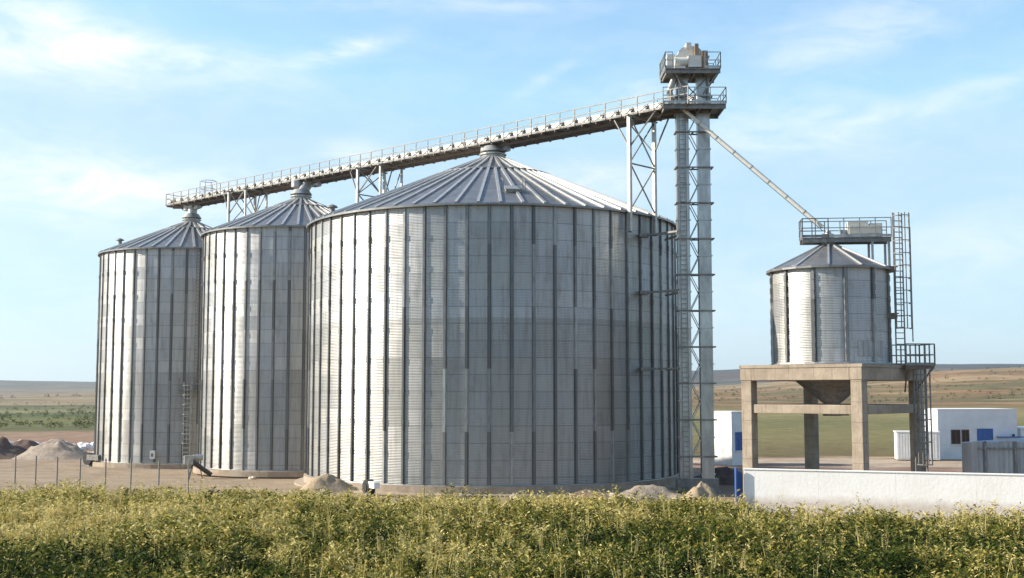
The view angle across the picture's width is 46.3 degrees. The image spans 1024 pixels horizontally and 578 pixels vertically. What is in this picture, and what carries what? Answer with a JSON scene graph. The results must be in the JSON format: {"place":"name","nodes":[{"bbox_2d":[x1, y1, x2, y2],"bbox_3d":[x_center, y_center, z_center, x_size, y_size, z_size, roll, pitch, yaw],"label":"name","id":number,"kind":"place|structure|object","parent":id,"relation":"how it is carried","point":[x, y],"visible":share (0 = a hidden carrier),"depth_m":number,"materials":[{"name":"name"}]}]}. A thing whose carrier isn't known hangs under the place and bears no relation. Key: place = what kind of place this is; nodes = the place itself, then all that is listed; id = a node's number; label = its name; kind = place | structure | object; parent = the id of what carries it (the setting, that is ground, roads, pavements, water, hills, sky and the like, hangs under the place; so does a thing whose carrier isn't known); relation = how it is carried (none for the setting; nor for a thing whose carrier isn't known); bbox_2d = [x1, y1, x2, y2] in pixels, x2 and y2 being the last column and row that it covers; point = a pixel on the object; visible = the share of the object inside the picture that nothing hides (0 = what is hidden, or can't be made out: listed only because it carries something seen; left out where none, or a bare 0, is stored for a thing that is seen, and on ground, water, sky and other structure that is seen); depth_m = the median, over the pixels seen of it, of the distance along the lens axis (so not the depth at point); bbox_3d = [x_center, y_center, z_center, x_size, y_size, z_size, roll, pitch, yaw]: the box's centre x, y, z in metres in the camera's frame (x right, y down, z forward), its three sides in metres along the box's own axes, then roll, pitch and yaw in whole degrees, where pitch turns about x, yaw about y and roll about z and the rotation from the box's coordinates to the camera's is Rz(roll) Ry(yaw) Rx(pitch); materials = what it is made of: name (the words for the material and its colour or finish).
{"place":"outdoors","nodes":[
{"label":"outdoors","id":0,"kind":"place"},
{"bbox_2d":[0,388,1023,560],"bbox_3d":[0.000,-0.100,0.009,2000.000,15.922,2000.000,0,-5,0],"label":"ground","id":1,"kind":"structure","parent":0,"point":[781,444],"depth_m":174.44,"materials":[{"name":"brown soil"}]},
{"bbox_2d":[0,436,23,458],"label":"soil heap","id":2,"kind":"object","parent":1,"relation":"on","point":[8,450],"visible":0.69,"depth_m":130.60,"materials":[{"name":"brown soil"}]},
{"bbox_2d":[11,439,38,451],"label":"soil heap","id":3,"kind":"object","parent":1,"relation":"on","point":[25,445],"visible":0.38,"depth_m":132.43,"materials":[{"name":"soil"}]},
{"bbox_2d":[12,439,87,459],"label":"soil heap","id":4,"kind":"object","parent":1,"relation":"on","point":[54,449],"visible":0.89,"depth_m":128.30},
{"bbox_2d":[78,442,90,448],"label":"boulder","id":5,"kind":"object","parent":1,"relation":"on","point":[82,445],"visible":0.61,"depth_m":150.23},
{"bbox_2d":[82,452,100,465],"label":"aeration fan","id":6,"kind":"object","parent":1,"relation":"on","point":[89,458],"visible":0.97,"depth_m":116.25},
{"bbox_2d":[14,455,189,493],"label":"wire fence","id":7,"kind":"object","parent":1,"relation":"on","point":[106,460],"visible":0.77,"depth_m":83.46,"materials":[{"name":"metal"}]},
{"bbox_2d":[91,218,211,468],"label":"grain silo","id":8,"kind":"object","parent":1,"relation":"on","point":[147,342],"visible":0.52,"depth_m":114.06,"materials":[{"name":"metal"}]},
{"bbox_2d":[150,451,154,458],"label":"valve box","id":9,"kind":"object","parent":8,"relation":"attached to","point":[152,454],"visible":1,"depth_m":111.79,"materials":[{"name":"metal"}]},
{"bbox_2d":[178,247,201,468],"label":"caged ladder","id":10,"kind":"object","parent":8,"relation":"attached to","point":[190,412],"visible":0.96,"depth_m":112.80,"materials":[{"name":"metal"}]},
{"bbox_2d":[183,454,212,478],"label":"discharge auger","id":11,"kind":"object","parent":1,"relation":"on","point":[191,459],"visible":0.96,"depth_m":98.10,"materials":[{"name":"grey paint"}]},
{"bbox_2d":[193,194,335,478],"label":"grain silo","id":12,"kind":"object","parent":1,"relation":"on","point":[253,366],"visible":0.59,"depth_m":100.24,"materials":[{"name":"metal"}]},
{"bbox_2d":[224,190,260,221],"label":"trestle","id":13,"kind":"object","parent":12,"relation":"on","point":[228,204],"visible":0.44,"depth_m":114.94,"materials":[{"name":"metal"}]},
{"bbox_2d":[242,188,269,215],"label":"trestle","id":14,"kind":"object","parent":12,"relation":"on","point":[246,194],"visible":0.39,"depth_m":113.61,"materials":[{"name":"metal"}]},
{"bbox_2d":[296,474,356,492],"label":"soil heap","id":15,"kind":"object","parent":1,"relation":"on","point":[333,484],"visible":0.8,"depth_m":80.44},
{"bbox_2d":[362,479,379,495],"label":"aeration fan","id":16,"kind":"object","parent":1,"relation":"on","point":[369,485],"visible":0.81,"depth_m":77.37},
{"bbox_2d":[294,151,678,496],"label":"grain silo","id":17,"kind":"object","parent":1,"relation":"on","point":[496,323],"visible":0.96,"depth_m":80.13,"materials":[{"name":"metal"}]},
{"bbox_2d":[350,166,392,202],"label":"trestle","id":18,"kind":"object","parent":17,"relation":"on","point":[356,186],"visible":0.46,"depth_m":103.07,"materials":[{"name":"metal"}]},
{"bbox_2d":[377,164,404,193],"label":"trestle","id":19,"kind":"object","parent":17,"relation":"on","point":[380,177],"visible":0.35,"depth_m":101.38,"materials":[{"name":"metal"}]},
{"bbox_2d":[165,85,709,218],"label":"conveyor bridge","id":20,"kind":"structure","parent":17,"relation":"on","point":[304,183],"depth_m":97.73,"materials":[{"name":"metal"}]},
{"bbox_2d":[639,230,677,240],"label":"tie frame","id":21,"kind":"object","parent":17,"relation":"attached to","point":[644,235],"visible":0.89,"depth_m":83.16,"materials":[{"name":"metal"}]},
{"bbox_2d":[614,113,669,235],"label":"trestle","id":22,"kind":"object","parent":21,"relation":"on","point":[629,143],"visible":0.96,"depth_m":83.72,"materials":[{"name":"metal"}]},
{"bbox_2d":[640,289,678,295],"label":"tie frame","id":23,"kind":"object","parent":17,"relation":"attached to","point":[659,291],"visible":0.86,"depth_m":82.70,"materials":[{"name":"metal"}]},
{"bbox_2d":[640,367,679,370],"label":"tie frame","id":24,"kind":"object","parent":17,"relation":"attached to","point":[649,368],"visible":0.86,"depth_m":82.45,"materials":[{"name":"metal"}]},
{"bbox_2d":[0,473,1023,577],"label":"field vegetation","id":25,"kind":"object","parent":1,"relation":"on","point":[82,532],"visible":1,"depth_m":45.80,"materials":[{"name":"green plant"}]},
{"bbox_2d":[0,367,1023,427],"bbox_3d":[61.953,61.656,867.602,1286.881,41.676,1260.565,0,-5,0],"label":"scrub vegetation","id":26,"kind":"object","parent":1,"relation":"on","point":[75,423],"visible":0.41,"depth_m":413.97,"materials":[{"name":"green plant"}]},
{"bbox_2d":[564,489,609,499],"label":"rubble heap","id":27,"kind":"object","parent":1,"relation":"on","point":[588,493],"visible":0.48,"depth_m":75.14,"materials":[{"name":"beige stone"}]},
{"bbox_2d":[609,484,683,502],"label":"rubble heap","id":28,"kind":"object","parent":1,"relation":"on","point":[655,489],"visible":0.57,"depth_m":73.68,"materials":[{"name":"beige gravel"}]},
{"bbox_2d":[657,43,726,493],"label":"bucket elevator","id":29,"kind":"object","parent":1,"relation":"on","point":[686,64],"visible":0.99,"depth_m":81.17,"materials":[{"name":"metal"}]},
{"bbox_2d":[682,109,823,230],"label":"grain spout","id":30,"kind":"object","parent":29,"relation":"attached to","point":[803,211],"visible":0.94,"depth_m":79.87,"materials":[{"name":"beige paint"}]},
{"bbox_2d":[677,481,718,503],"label":"rubble heap","id":31,"kind":"object","parent":1,"relation":"on","point":[707,490],"visible":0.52,"depth_m":66.71,"materials":[{"name":"beige gravel"}]},
{"bbox_2d":[693,466,742,484],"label":"soil heap","id":32,"kind":"object","parent":1,"relation":"on","point":[725,475],"visible":0.41,"depth_m":88.27,"materials":[{"name":"brown soil"}]},
{"bbox_2d":[714,411,742,465],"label":"white shed","id":33,"kind":"structure","parent":1,"relation":"on","point":[728,438],"depth_m":117.81,"materials":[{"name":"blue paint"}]},
{"bbox_2d":[735,432,741,450],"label":"window","id":34,"kind":"structure","parent":33,"relation":"in","point":[738,435],"depth_m":117.66,"materials":[{"name":"blue paint"}]},
{"bbox_2d":[734,467,741,504],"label":"blue gate","id":35,"kind":"structure","parent":1,"relation":"on","point":[738,479],"depth_m":66.30,"materials":[{"name":"metal"}]},
{"bbox_2d":[739,363,925,496],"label":"concrete frame","id":36,"kind":"object","parent":1,"relation":"on","point":[859,408],"visible":0.77,"depth_m":75.40,"materials":[{"name":"beige concrete"}]},
{"bbox_2d":[766,231,894,415],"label":"hopper silo","id":37,"kind":"object","parent":36,"relation":"on","point":[830,303],"visible":0.81,"depth_m":75.30,"materials":[{"name":"metal"}]},
{"bbox_2d":[799,217,891,265],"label":"service platform","id":38,"kind":"structure","parent":37,"relation":"on","point":[859,232],"depth_m":78.07,"materials":[{"name":"metal"}]},
{"bbox_2d":[886,212,913,364],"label":"caged ladder","id":39,"kind":"object","parent":36,"relation":"on","point":[894,315],"visible":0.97,"depth_m":76.22,"materials":[{"name":"metal"}]},
{"bbox_2d":[892,343,935,391],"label":"landing","id":40,"kind":"object","parent":36,"relation":"attached to","point":[918,366],"visible":0.9,"depth_m":75.39,"materials":[{"name":"metal"}]},
{"bbox_2d":[743,468,1023,520],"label":"boundary wall","id":41,"kind":"structure","parent":1,"relation":"on","point":[915,492],"depth_m":63.79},
{"bbox_2d":[893,431,939,460],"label":"site cabin","id":42,"kind":"object","parent":1,"relation":"on","point":[902,444],"visible":0.55,"depth_m":125.81,"materials":[{"name":"metal"}]},
{"bbox_2d":[913,369,932,471],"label":"stair ladder","id":43,"kind":"object","parent":1,"relation":"on","point":[926,419],"visible":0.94,"depth_m":74.92,"materials":[{"name":"metal"}]},
{"bbox_2d":[924,408,1023,458],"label":"white building","id":44,"kind":"structure","parent":1,"relation":"on","point":[955,427],"depth_m":128.69,"materials":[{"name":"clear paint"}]},
{"bbox_2d":[951,430,961,444],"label":"window","id":45,"kind":"structure","parent":44,"relation":"in","point":[955,434],"depth_m":128.31,"materials":[{"name":"black glass"}]},
{"bbox_2d":[961,430,969,441],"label":"window","id":46,"kind":"structure","parent":44,"relation":"in","point":[965,433],"depth_m":128.47,"materials":[{"name":"black glass"}]},
{"bbox_2d":[977,429,992,440],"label":"window","id":47,"kind":"structure","parent":44,"relation":"in","point":[982,434],"depth_m":128.75,"materials":[{"name":"blue paint"}]},
{"bbox_2d":[961,438,1023,473],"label":"metal enclosure","id":48,"kind":"object","parent":1,"relation":"on","point":[1006,456],"visible":0.61,"depth_m":73.77,"materials":[{"name":"metal"}]},
{"bbox_2d":[1017,426,1023,435],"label":"outbuilding","id":49,"kind":"structure","parent":1,"relation":"on","point":[1020,430],"depth_m":130.40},
{"bbox_2d":[0,364,1023,401],"bbox_3d":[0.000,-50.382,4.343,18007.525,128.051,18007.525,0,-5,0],"label":"hills","id":50,"kind":"structure","parent":0,"point":[65,391],"depth_m":1356.96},
{"bbox_2d":[0,0,1023,381],"label":"sky","id":51,"kind":"structure","parent":0,"point":[109,109],"materials":[{"name":"blue"}]}
]}

